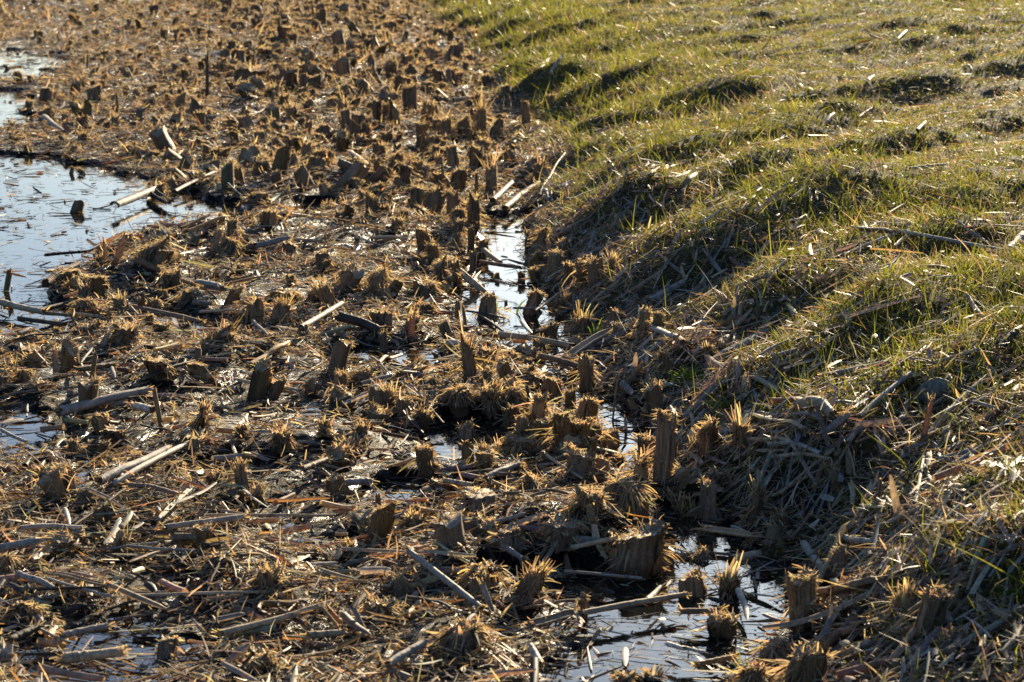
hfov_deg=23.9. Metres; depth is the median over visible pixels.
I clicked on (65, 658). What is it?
reed cane
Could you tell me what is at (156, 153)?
reed stump
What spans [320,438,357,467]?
splintered reed stump
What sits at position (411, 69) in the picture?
reed stump
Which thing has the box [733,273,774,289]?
split reed cane
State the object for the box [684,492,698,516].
splintered reed stump
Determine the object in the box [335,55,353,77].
reed stump
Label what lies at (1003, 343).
split reed cane
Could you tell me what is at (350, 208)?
reed stump
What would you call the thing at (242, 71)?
splintered reed stump
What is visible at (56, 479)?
shredded reed stump
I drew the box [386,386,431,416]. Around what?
splintered reed stump
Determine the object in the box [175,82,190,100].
splintered reed stump
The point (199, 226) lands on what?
split reed cane
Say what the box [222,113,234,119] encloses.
reed stump
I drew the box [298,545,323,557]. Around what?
shredded reed stump
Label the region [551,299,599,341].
splintered reed stump
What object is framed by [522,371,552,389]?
shredded reed stump
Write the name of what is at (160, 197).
split reed cane
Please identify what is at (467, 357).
splintered reed stump
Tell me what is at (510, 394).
shredded reed stump
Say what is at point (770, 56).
split reed cane
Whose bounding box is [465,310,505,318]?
reed cane
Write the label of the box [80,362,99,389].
reed cane
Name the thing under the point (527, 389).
reed stalk
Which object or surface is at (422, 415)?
splintered reed stump
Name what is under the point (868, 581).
split reed cane
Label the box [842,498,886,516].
reed cane
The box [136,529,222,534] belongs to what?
split reed cane
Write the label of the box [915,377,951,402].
stone
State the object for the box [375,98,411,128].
reed stump
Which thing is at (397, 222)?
splintered reed stump
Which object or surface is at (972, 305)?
reed leaf
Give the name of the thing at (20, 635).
reed cane
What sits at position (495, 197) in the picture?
reed cane
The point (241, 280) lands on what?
reed leaf
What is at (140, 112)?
reed stubble
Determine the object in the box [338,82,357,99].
shredded reed stump
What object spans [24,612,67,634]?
shredded reed stump
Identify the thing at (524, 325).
reed leaf
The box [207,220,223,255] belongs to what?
standing reed blade
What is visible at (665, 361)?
reed stump
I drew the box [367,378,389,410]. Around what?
reed stump
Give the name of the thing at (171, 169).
reed stump
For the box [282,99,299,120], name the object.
splintered reed stump
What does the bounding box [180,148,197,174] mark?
reed stump
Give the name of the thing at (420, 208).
reed stump
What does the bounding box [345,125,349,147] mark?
reed stalk
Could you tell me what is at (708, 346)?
splintered reed stump
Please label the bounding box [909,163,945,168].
reed cane
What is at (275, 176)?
reed stump
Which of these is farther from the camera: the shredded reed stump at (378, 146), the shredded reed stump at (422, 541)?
the shredded reed stump at (378, 146)
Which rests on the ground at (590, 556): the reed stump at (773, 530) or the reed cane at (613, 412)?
the reed stump at (773, 530)
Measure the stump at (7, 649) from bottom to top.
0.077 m
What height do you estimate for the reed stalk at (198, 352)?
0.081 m
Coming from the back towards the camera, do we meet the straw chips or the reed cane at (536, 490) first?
the straw chips
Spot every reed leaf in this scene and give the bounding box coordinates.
[0,418,23,424]
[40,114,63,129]
[63,507,70,523]
[75,486,128,523]
[80,342,94,361]
[86,238,102,245]
[86,245,101,253]
[86,488,121,506]
[97,330,109,350]
[103,517,121,544]
[105,583,165,608]
[110,366,115,377]
[119,511,132,526]
[127,551,157,562]
[130,522,143,528]
[143,581,156,591]
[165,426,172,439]
[172,482,216,503]
[179,247,205,253]
[181,212,221,227]
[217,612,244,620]
[223,275,265,285]
[242,489,267,507]
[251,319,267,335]
[266,497,329,501]
[282,635,309,639]
[289,554,309,562]
[293,609,312,615]
[309,562,337,564]
[338,611,370,634]
[340,547,406,552]
[342,391,367,404]
[360,566,390,574]
[369,356,388,373]
[431,353,461,361]
[444,492,457,496]
[495,279,516,285]
[495,345,501,361]
[520,320,531,332]
[543,188,548,199]
[545,453,582,478]
[556,179,572,187]
[573,610,584,621]
[619,380,633,394]
[624,414,627,429]
[631,352,637,376]
[646,585,661,597]
[681,172,697,187]
[704,353,741,367]
[706,327,770,362]
[730,525,743,529]
[731,297,735,323]
[735,587,748,618]
[737,301,741,318]
[739,371,746,400]
[762,580,891,629]
[762,613,785,620]
[801,540,825,573]
[816,274,826,279]
[825,112,835,122]
[843,231,900,253]
[843,291,860,299]
[847,513,891,526]
[868,34,896,39]
[889,475,904,527]
[890,358,932,362]
[923,369,995,437]
[925,264,948,268]
[955,608,973,619]
[961,396,1015,440]
[965,294,982,314]
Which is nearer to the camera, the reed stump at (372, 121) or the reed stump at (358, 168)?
the reed stump at (358, 168)
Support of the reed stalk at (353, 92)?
on the ground at (590, 556)
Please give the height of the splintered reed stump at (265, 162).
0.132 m
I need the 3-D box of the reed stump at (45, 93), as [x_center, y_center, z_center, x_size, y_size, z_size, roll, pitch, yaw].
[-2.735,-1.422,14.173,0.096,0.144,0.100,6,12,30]
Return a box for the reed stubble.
[0,0,658,596]
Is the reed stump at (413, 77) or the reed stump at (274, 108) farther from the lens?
the reed stump at (413, 77)
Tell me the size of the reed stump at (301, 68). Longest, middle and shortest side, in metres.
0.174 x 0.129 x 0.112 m
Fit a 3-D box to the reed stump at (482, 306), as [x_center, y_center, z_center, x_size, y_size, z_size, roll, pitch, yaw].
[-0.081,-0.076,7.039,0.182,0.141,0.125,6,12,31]
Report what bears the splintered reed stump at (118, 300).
on the ground at (590, 556)
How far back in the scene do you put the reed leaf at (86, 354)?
6.24 m
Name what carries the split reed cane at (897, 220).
on the ground at (590, 556)
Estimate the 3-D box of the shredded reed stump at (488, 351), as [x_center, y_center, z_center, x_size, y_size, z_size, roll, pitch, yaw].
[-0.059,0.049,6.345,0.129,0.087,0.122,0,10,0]
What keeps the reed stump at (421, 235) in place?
on the ground at (590, 556)
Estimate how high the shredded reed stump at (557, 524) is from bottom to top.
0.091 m
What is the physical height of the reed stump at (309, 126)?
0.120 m
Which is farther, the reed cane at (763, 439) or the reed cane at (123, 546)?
the reed cane at (763, 439)
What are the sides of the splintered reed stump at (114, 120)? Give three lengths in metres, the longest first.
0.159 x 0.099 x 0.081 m
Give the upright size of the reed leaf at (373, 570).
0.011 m
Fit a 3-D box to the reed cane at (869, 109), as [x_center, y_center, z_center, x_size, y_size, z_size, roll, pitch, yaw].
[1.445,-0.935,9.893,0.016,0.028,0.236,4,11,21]
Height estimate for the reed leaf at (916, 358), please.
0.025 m
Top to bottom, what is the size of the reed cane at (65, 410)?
0.055 m
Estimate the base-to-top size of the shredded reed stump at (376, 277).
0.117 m
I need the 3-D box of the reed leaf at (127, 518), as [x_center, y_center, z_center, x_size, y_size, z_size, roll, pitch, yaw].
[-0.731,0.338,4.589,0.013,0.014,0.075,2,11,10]
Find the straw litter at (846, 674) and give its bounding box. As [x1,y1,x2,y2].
[0,0,1023,681]
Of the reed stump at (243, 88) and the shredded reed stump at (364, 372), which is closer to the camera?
the shredded reed stump at (364, 372)
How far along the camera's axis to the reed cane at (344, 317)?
6.62 m
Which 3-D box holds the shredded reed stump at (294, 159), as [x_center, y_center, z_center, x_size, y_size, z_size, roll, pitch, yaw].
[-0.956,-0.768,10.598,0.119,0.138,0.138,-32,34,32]
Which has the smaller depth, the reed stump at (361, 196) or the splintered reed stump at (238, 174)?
the reed stump at (361, 196)
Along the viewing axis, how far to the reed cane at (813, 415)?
4.87 m
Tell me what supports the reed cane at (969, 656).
on the ground at (590, 556)
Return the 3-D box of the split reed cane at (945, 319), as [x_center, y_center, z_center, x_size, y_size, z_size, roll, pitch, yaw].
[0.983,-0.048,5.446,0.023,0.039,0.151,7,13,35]
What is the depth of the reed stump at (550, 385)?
5.84 m
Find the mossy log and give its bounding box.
[728,543,796,561]
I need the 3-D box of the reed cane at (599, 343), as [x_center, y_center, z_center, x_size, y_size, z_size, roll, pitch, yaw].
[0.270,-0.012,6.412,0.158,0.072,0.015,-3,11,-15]
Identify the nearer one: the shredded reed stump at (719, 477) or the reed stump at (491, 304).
the shredded reed stump at (719, 477)
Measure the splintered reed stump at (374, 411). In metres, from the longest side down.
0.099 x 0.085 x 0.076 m
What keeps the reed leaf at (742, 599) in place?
on the water
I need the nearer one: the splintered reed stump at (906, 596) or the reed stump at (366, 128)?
the splintered reed stump at (906, 596)
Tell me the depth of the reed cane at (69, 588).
4.14 m
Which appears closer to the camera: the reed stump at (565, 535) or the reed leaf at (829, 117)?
the reed stump at (565, 535)
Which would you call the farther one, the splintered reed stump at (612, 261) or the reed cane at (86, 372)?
the splintered reed stump at (612, 261)
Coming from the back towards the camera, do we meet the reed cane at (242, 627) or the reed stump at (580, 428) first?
the reed stump at (580, 428)
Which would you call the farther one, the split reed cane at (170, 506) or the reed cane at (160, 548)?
the split reed cane at (170, 506)
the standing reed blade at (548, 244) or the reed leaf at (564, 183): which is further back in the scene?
the reed leaf at (564, 183)
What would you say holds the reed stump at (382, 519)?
on the ground at (590, 556)
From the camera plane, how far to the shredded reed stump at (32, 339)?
6.48 m
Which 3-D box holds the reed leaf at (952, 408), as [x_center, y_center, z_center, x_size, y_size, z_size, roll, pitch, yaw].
[0.891,0.122,4.800,0.015,0.069,0.408,6,12,30]
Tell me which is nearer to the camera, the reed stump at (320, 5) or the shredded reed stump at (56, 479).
the shredded reed stump at (56, 479)
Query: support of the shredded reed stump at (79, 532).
on the ground at (590, 556)
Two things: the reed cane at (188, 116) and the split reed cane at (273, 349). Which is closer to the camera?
the split reed cane at (273, 349)
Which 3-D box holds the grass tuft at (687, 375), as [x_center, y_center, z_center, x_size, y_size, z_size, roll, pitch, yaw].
[0.418,0.081,5.709,0.142,0.055,0.121,4,11,22]
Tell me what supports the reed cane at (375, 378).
on the ground at (590, 556)
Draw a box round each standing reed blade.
[52,344,59,378]
[101,234,108,266]
[112,231,129,264]
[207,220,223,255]
[407,310,414,341]
[545,235,550,262]
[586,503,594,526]
[918,392,934,450]
[947,582,953,611]
[949,540,958,591]
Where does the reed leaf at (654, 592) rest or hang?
on the reed cane at (610, 607)
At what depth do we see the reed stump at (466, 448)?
5.10 m
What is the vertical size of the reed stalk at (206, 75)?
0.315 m
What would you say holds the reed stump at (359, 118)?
on the ground at (590, 556)
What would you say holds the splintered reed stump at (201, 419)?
on the ground at (590, 556)
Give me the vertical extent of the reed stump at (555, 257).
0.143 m
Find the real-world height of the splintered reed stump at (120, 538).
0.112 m
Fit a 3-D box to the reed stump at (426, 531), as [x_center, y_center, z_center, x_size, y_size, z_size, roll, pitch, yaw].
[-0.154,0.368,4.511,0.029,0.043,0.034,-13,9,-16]
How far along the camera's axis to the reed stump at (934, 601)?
3.65 m
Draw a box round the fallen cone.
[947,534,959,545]
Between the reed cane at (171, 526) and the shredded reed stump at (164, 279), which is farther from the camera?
the shredded reed stump at (164, 279)
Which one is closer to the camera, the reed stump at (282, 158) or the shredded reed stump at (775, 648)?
the shredded reed stump at (775, 648)
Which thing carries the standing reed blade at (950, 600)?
on the ground at (590, 556)
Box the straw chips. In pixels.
[498,3,1023,357]
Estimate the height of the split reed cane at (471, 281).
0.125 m
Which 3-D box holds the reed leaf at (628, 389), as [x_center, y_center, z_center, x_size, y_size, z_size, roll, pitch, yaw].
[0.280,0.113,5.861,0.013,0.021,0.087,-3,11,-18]
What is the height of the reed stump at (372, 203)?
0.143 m
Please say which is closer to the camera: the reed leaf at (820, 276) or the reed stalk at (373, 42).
the reed leaf at (820, 276)
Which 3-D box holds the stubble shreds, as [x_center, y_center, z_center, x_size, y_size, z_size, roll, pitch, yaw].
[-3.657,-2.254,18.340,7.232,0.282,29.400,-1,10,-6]
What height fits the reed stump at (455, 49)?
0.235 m
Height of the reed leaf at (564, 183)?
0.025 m
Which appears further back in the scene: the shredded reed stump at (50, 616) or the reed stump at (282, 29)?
the reed stump at (282, 29)
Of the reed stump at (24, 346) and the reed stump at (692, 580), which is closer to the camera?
the reed stump at (692, 580)
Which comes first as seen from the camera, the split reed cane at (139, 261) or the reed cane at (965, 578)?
the reed cane at (965, 578)
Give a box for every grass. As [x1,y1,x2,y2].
[403,0,1023,681]
[418,0,1023,681]
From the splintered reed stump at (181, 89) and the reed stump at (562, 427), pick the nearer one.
the reed stump at (562, 427)
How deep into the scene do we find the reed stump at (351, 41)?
18.70 m
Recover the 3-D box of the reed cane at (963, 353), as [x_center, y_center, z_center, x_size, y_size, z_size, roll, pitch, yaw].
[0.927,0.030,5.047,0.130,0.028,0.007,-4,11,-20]
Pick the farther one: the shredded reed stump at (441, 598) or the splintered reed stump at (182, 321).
the splintered reed stump at (182, 321)
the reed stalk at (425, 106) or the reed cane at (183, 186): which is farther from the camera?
the reed stalk at (425, 106)
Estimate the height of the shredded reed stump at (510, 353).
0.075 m
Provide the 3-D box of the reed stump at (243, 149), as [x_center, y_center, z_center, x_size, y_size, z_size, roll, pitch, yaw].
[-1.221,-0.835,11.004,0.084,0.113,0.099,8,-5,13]
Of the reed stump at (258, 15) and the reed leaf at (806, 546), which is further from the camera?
the reed stump at (258, 15)
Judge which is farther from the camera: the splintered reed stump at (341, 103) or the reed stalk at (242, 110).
the splintered reed stump at (341, 103)
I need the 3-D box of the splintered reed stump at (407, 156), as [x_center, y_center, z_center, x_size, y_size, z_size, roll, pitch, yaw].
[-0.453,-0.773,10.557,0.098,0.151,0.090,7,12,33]
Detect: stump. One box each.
[4,598,54,623]
[11,340,49,365]
[12,345,49,367]
[13,332,45,348]
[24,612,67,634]
[26,461,83,500]
[32,463,48,476]
[38,87,53,103]
[42,267,90,285]
[47,524,81,557]
[58,336,81,372]
[58,437,88,455]
[60,119,77,134]
[62,273,83,291]
[64,295,110,314]
[67,318,105,337]
[68,100,80,115]
[69,526,89,545]
[70,199,85,212]
[73,102,83,114]
[75,126,94,143]
[77,372,108,418]
[79,84,107,101]
[82,97,92,120]
[85,273,115,301]
[85,499,117,527]
[87,410,112,434]
[92,439,111,457]
[97,425,134,446]
[99,519,135,558]
[104,288,129,317]
[106,314,150,346]
[109,111,123,128]
[129,229,187,262]
[130,120,142,128]
[134,294,146,314]
[134,354,181,381]
[142,149,161,160]
[145,295,168,309]
[147,124,176,152]
[147,247,177,266]
[148,115,160,124]
[150,401,178,409]
[151,634,184,663]
[158,267,178,289]
[160,147,181,162]
[160,263,185,290]
[161,171,179,189]
[165,166,187,179]
[166,108,187,127]
[173,90,188,107]
[173,428,221,455]
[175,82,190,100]
[177,315,191,324]
[177,394,225,430]
[179,68,189,80]
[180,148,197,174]
[185,357,214,383]
[187,93,207,113]
[187,234,203,245]
[191,111,216,131]
[193,330,217,352]
[193,520,217,552]
[196,550,239,575]
[203,164,217,176]
[209,160,221,175]
[211,235,252,258]
[212,312,244,344]
[215,330,239,345]
[217,155,236,191]
[217,347,235,360]
[218,214,247,246]
[219,48,230,60]
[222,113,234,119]
[223,284,245,307]
[223,456,270,498]
[224,118,237,128]
[225,159,244,184]
[226,117,241,134]
[227,130,239,145]
[229,58,269,80]
[230,48,247,64]
[230,489,250,502]
[231,649,284,674]
[232,83,258,97]
[232,421,257,438]
[236,112,254,132]
[238,145,247,162]
[238,290,267,323]
[242,241,263,254]
[242,560,293,593]
[243,142,262,167]
[246,357,273,400]
[248,75,265,94]
[248,473,270,503]
[252,152,272,174]
[253,12,263,27]
[256,206,283,228]
[262,147,274,159]
[264,290,296,324]
[264,422,307,452]
[266,101,283,122]
[266,112,282,132]
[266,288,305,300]
[267,368,290,398]
[270,34,287,42]
[270,169,283,187]
[271,144,293,175]
[276,24,292,35]
[279,66,292,84]
[281,240,302,256]
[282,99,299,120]
[283,65,299,90]
[283,122,301,134]
[288,133,302,154]
[289,150,302,169]
[290,162,314,189]
[295,61,304,77]
[296,73,310,85]
[296,323,312,339]
[298,92,320,113]
[298,127,308,136]
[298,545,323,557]
[299,135,316,159]
[301,46,315,64]
[301,63,322,75]
[301,377,322,393]
[304,155,325,171]
[305,119,314,135]
[307,249,336,269]
[307,274,336,310]
[308,72,327,89]
[311,415,340,437]
[312,124,331,142]
[313,144,323,155]
[315,1,324,14]
[316,256,331,273]
[319,8,327,27]
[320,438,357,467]
[321,198,340,210]
[322,472,352,498]
[325,380,359,415]
[327,338,356,374]
[329,431,370,453]
[330,267,365,286]
[331,29,344,46]
[333,155,379,190]
[334,106,357,136]
[334,366,350,387]
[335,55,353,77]
[335,127,348,152]
[335,536,363,557]
[336,83,353,111]
[337,257,364,293]
[338,2,351,15]
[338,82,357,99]
[340,506,374,534]
[343,199,357,217]
[343,420,373,440]
[346,19,360,33]
[346,37,357,51]
[346,49,359,66]
[347,95,362,110]
[347,363,381,386]
[348,177,362,191]
[349,188,366,206]
[350,595,411,628]
[351,111,373,134]
[352,78,373,94]
[353,43,364,53]
[353,133,367,148]
[355,121,378,144]
[357,265,400,294]
[359,28,369,42]
[359,191,384,220]
[361,173,372,186]
[361,400,395,428]
[363,47,377,68]
[364,95,388,126]
[365,496,400,546]
[366,33,378,49]
[366,116,379,130]
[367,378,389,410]
[369,139,389,158]
[369,164,395,186]
[369,308,379,324]
[370,379,402,409]
[371,279,394,303]
[374,3,384,11]
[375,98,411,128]
[375,307,395,331]
[376,124,400,146]
[378,85,394,100]
[378,103,389,126]
[379,576,420,599]
[381,89,401,106]
[381,565,406,591]
[382,52,400,77]
[382,84,402,104]
[384,32,397,49]
[384,148,422,177]
[384,266,396,279]
[385,167,409,191]
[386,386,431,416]
[388,395,396,414]
[389,159,412,189]
[391,212,408,233]
[391,277,406,295]
[392,506,427,532]
[393,142,401,153]
[393,537,436,552]
[394,82,422,114]
[395,75,412,98]
[397,442,448,481]
[401,276,450,301]
[402,149,419,162]
[402,184,430,209]
[404,306,424,329]
[405,62,418,75]
[405,223,447,255]
[406,74,418,88]
[406,301,440,315]
[410,119,431,147]
[410,155,424,177]
[411,98,451,117]
[411,396,436,430]
[411,503,426,517]
[412,185,449,217]
[414,202,429,217]
[414,375,447,392]
[414,595,459,614]
[417,99,434,122]
[418,109,427,121]
[419,43,436,55]
[421,80,433,92]
[421,241,448,264]
[421,529,435,539]
[422,136,436,149]
[422,163,439,183]
[422,171,433,182]
[422,477,460,493]
[422,608,512,661]
[424,311,496,381]
[424,509,466,555]
[425,45,435,62]
[425,129,439,151]
[428,67,454,85]
[428,149,446,167]
[428,254,461,286]
[429,94,448,105]
[429,171,450,187]
[431,117,441,134]
[431,254,466,271]
[435,317,454,339]
[435,380,480,417]
[436,105,467,142]
[436,142,468,169]
[436,280,451,293]
[437,138,448,145]
[437,360,455,377]
[440,216,476,243]
[441,188,467,218]
[442,164,479,193]
[443,206,478,228]
[444,40,465,62]
[444,257,474,286]
[444,275,453,291]
[446,28,454,43]
[448,418,478,442]
[451,112,483,138]
[452,450,475,474]
[453,558,520,590]
[456,192,496,232]
[457,291,505,320]
[457,346,483,369]
[457,439,479,467]
[457,486,499,516]
[459,141,488,170]
[460,567,497,609]
[461,59,475,72]
[462,145,521,196]
[463,511,493,542]
[467,134,492,154]
[468,85,509,135]
[469,88,485,107]
[470,106,488,133]
[471,375,509,418]
[471,448,502,469]
[473,438,494,460]
[474,235,495,258]
[477,291,518,321]
[477,518,500,543]
[479,350,506,368]
[480,343,513,360]
[483,514,504,528]
[486,121,504,138]
[486,521,531,560]
[488,374,532,389]
[489,457,533,476]
[491,433,504,450]
[492,118,506,138]
[492,403,522,428]
[493,354,512,379]
[493,433,549,458]
[496,555,562,607]
[497,83,513,101]
[497,382,533,409]
[499,148,519,165]
[504,350,530,363]
[505,414,531,436]
[505,467,559,496]
[510,391,563,423]
[511,133,526,145]
[512,94,548,127]
[512,396,529,414]
[513,264,544,285]
[514,228,533,249]
[515,271,528,282]
[515,362,540,383]
[516,387,556,415]
[517,150,549,186]
[518,247,541,268]
[519,285,552,315]
[521,149,550,177]
[521,562,569,579]
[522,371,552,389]
[523,358,532,366]
[525,416,553,441]
[526,226,554,248]
[527,338,550,354]
[528,408,599,456]
[528,512,593,552]
[533,375,567,404]
[534,587,545,602]
[535,321,559,339]
[537,88,557,110]
[537,162,556,176]
[537,247,564,284]
[544,441,611,484]
[549,287,575,310]
[550,378,582,411]
[550,416,604,458]
[550,475,574,490]
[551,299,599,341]
[552,236,580,270]
[552,260,575,288]
[552,482,624,519]
[553,433,590,457]
[561,254,588,292]
[561,529,570,551]
[563,351,609,393]
[564,334,582,349]
[567,254,609,294]
[568,395,615,426]
[569,498,578,517]
[586,434,601,450]
[587,416,620,452]
[594,470,659,517]
[595,455,611,480]
[596,515,689,581]
[599,528,626,554]
[600,244,624,281]
[600,406,689,498]
[600,427,624,456]
[603,483,616,510]
[604,305,624,328]
[606,320,626,339]
[606,448,628,462]
[608,429,655,467]
[608,669,644,681]
[615,445,666,497]
[622,399,638,409]
[625,305,652,340]
[625,495,655,527]
[631,375,652,401]
[638,405,647,424]
[639,309,674,334]
[640,378,666,423]
[640,661,670,680]
[643,350,684,380]
[647,478,666,498]
[649,506,664,521]
[653,462,706,496]
[659,485,693,516]
[666,565,711,599]
[668,540,719,563]
[676,412,728,467]
[676,428,698,461]
[680,474,736,522]
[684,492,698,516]
[688,607,744,639]
[693,340,719,365]
[697,464,733,488]
[700,544,755,600]
[706,401,759,456]
[716,654,784,681]
[718,473,787,528]
[739,537,753,548]
[742,634,797,669]
[753,564,831,631]
[753,636,839,681]
[759,517,794,556]
[769,504,791,529]
[779,573,792,596]
[812,452,848,491]
[814,543,849,585]
[859,577,918,632]
[887,578,960,647]
[929,622,968,657]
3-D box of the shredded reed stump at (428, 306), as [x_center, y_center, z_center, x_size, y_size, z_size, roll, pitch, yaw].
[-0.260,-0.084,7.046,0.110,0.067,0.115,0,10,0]
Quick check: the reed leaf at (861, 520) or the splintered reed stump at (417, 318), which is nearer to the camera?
the reed leaf at (861, 520)
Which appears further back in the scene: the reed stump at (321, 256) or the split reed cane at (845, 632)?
the reed stump at (321, 256)
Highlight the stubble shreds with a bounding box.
[0,0,790,595]
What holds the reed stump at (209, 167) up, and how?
on the ground at (590, 556)
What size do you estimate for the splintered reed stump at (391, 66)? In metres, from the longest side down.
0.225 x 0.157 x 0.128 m
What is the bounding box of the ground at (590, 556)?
[0,0,1023,681]
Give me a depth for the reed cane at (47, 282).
7.47 m
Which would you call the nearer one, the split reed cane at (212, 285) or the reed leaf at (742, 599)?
the reed leaf at (742, 599)
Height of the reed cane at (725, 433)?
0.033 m
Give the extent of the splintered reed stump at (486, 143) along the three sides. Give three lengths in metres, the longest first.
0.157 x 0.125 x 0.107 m
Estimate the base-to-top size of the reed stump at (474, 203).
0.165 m
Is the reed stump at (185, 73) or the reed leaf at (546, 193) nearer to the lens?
the reed leaf at (546, 193)
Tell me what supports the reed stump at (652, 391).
on the ground at (590, 556)
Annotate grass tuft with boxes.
[588,318,607,335]
[660,362,715,385]
[703,397,733,411]
[728,649,744,669]
[835,442,846,458]
[957,470,993,487]
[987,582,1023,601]
[992,306,1023,321]
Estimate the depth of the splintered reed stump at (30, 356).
6.20 m
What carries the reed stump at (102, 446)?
on the ground at (590, 556)
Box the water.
[0,0,826,681]
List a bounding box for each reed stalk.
[3,268,12,291]
[86,54,88,68]
[89,350,97,378]
[115,92,119,114]
[152,387,163,430]
[195,346,201,362]
[205,52,208,98]
[239,106,245,115]
[271,90,275,102]
[304,53,307,74]
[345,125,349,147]
[348,85,362,101]
[369,34,375,54]
[371,65,382,85]
[373,157,380,171]
[373,494,381,507]
[376,329,388,350]
[388,193,393,209]
[419,132,422,160]
[423,101,427,109]
[440,155,444,186]
[445,67,452,87]
[452,238,462,256]
[455,299,461,317]
[462,305,467,331]
[466,224,474,253]
[469,250,479,276]
[472,171,477,193]
[487,477,491,489]
[514,651,519,662]
[525,384,531,400]
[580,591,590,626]
[755,394,762,410]
[873,477,884,509]
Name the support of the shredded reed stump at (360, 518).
on the ground at (590, 556)
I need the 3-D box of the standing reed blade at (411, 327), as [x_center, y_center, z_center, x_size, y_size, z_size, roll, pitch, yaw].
[-0.276,-0.038,6.623,0.023,0.121,0.014,0,10,0]
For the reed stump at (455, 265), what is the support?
on the ground at (590, 556)
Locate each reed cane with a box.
[0,299,50,314]
[0,428,28,443]
[0,530,48,553]
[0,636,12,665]
[5,619,45,644]
[12,330,80,340]
[15,570,55,590]
[17,316,67,325]
[20,523,88,529]
[36,566,116,590]
[38,586,103,590]
[39,256,87,293]
[39,628,70,643]
[40,299,76,309]
[42,383,161,420]
[44,250,86,256]
[44,311,72,317]
[45,577,114,598]
[49,644,143,668]
[50,619,116,644]
[73,362,118,373]
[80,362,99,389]
[87,443,177,488]
[104,186,157,213]
[104,596,148,610]
[105,541,160,549]
[111,440,188,485]
[120,479,184,496]
[122,250,172,273]
[125,396,163,414]
[128,303,207,325]
[128,545,198,551]
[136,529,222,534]
[139,174,173,205]
[139,591,266,595]
[140,424,174,433]
[146,359,194,378]
[157,488,191,520]
[157,510,250,529]
[171,114,217,118]
[172,533,198,541]
[173,155,260,192]
[182,215,229,233]
[189,270,229,294]
[199,308,235,312]
[205,513,333,516]
[212,597,337,639]
[233,377,302,391]
[245,340,290,369]
[252,235,289,248]
[296,299,344,330]
[298,455,332,476]
[299,624,353,638]
[319,595,349,632]
[329,308,389,336]
[334,158,374,175]
[335,474,379,485]
[343,148,372,168]
[351,605,365,638]
[359,374,392,384]
[371,235,409,239]
[376,353,402,363]
[379,635,431,670]
[403,542,487,614]
[406,595,450,607]
[413,387,443,422]
[418,507,468,519]
[427,532,480,545]
[436,335,460,348]
[439,477,478,486]
[452,95,472,102]
[455,267,486,290]
[462,517,483,522]
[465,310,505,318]
[475,472,509,477]
[476,576,496,618]
[477,454,524,481]
[478,314,503,331]
[479,260,522,268]
[481,247,502,262]
[490,180,513,202]
[494,512,525,522]
[498,166,554,210]
[498,331,574,348]
[499,543,533,567]
[503,488,575,496]
[513,307,545,308]
[521,599,580,609]
[521,640,546,670]
[524,599,589,631]
[533,285,568,311]
[534,347,578,368]
[535,152,565,203]
[547,55,562,75]
[561,322,622,359]
[562,570,644,579]
[563,105,588,110]
[565,532,620,555]
[574,591,691,619]
[587,322,638,349]
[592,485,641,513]
[609,260,638,282]
[612,378,617,419]
[627,338,667,369]
[642,481,685,487]
[644,275,691,303]
[647,320,689,344]
[648,166,669,176]
[664,641,687,650]
[674,603,728,615]
[679,383,716,421]
[683,646,703,653]
[690,652,739,672]
[691,274,726,298]
[691,522,765,541]
[721,424,732,438]
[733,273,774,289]
[738,406,814,436]
[746,366,785,392]
[747,436,791,441]
[754,52,786,59]
[755,355,808,377]
[755,410,825,422]
[767,441,823,454]
[770,452,831,460]
[785,391,848,424]
[806,402,856,447]
[808,622,863,643]
[816,565,902,596]
[817,355,898,378]
[829,533,877,545]
[837,629,877,657]
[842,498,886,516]
[845,426,861,444]
[851,225,897,233]
[857,371,911,417]
[858,107,872,117]
[870,212,914,229]
[879,506,920,527]
[888,533,1022,571]
[898,229,1008,251]
[906,474,913,497]
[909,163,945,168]
[914,453,925,502]
[916,121,926,131]
[929,347,983,363]
[929,443,982,467]
[930,460,965,511]
[932,310,964,332]
[955,564,991,582]
[957,220,994,246]
[960,637,1023,661]
[973,299,998,308]
[988,322,1023,358]
[999,228,1023,251]
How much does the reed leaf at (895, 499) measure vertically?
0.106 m
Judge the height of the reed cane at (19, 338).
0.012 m
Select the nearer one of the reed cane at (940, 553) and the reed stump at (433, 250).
the reed cane at (940, 553)
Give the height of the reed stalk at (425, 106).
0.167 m
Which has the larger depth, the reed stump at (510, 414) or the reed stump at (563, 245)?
the reed stump at (563, 245)
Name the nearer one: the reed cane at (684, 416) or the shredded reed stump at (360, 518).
the shredded reed stump at (360, 518)
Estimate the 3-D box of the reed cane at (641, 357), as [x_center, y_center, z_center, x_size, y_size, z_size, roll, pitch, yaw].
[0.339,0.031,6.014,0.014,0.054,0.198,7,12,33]
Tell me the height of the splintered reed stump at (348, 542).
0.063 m
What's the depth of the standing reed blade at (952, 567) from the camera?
3.77 m
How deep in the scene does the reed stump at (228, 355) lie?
6.21 m
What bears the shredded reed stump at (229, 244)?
on the ground at (590, 556)
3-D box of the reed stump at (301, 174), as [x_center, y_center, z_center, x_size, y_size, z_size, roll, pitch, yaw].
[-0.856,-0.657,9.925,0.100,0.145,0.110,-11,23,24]
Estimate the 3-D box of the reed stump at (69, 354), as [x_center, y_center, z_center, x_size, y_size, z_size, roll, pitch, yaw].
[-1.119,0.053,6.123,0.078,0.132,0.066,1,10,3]
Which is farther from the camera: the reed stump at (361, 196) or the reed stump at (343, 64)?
the reed stump at (343, 64)

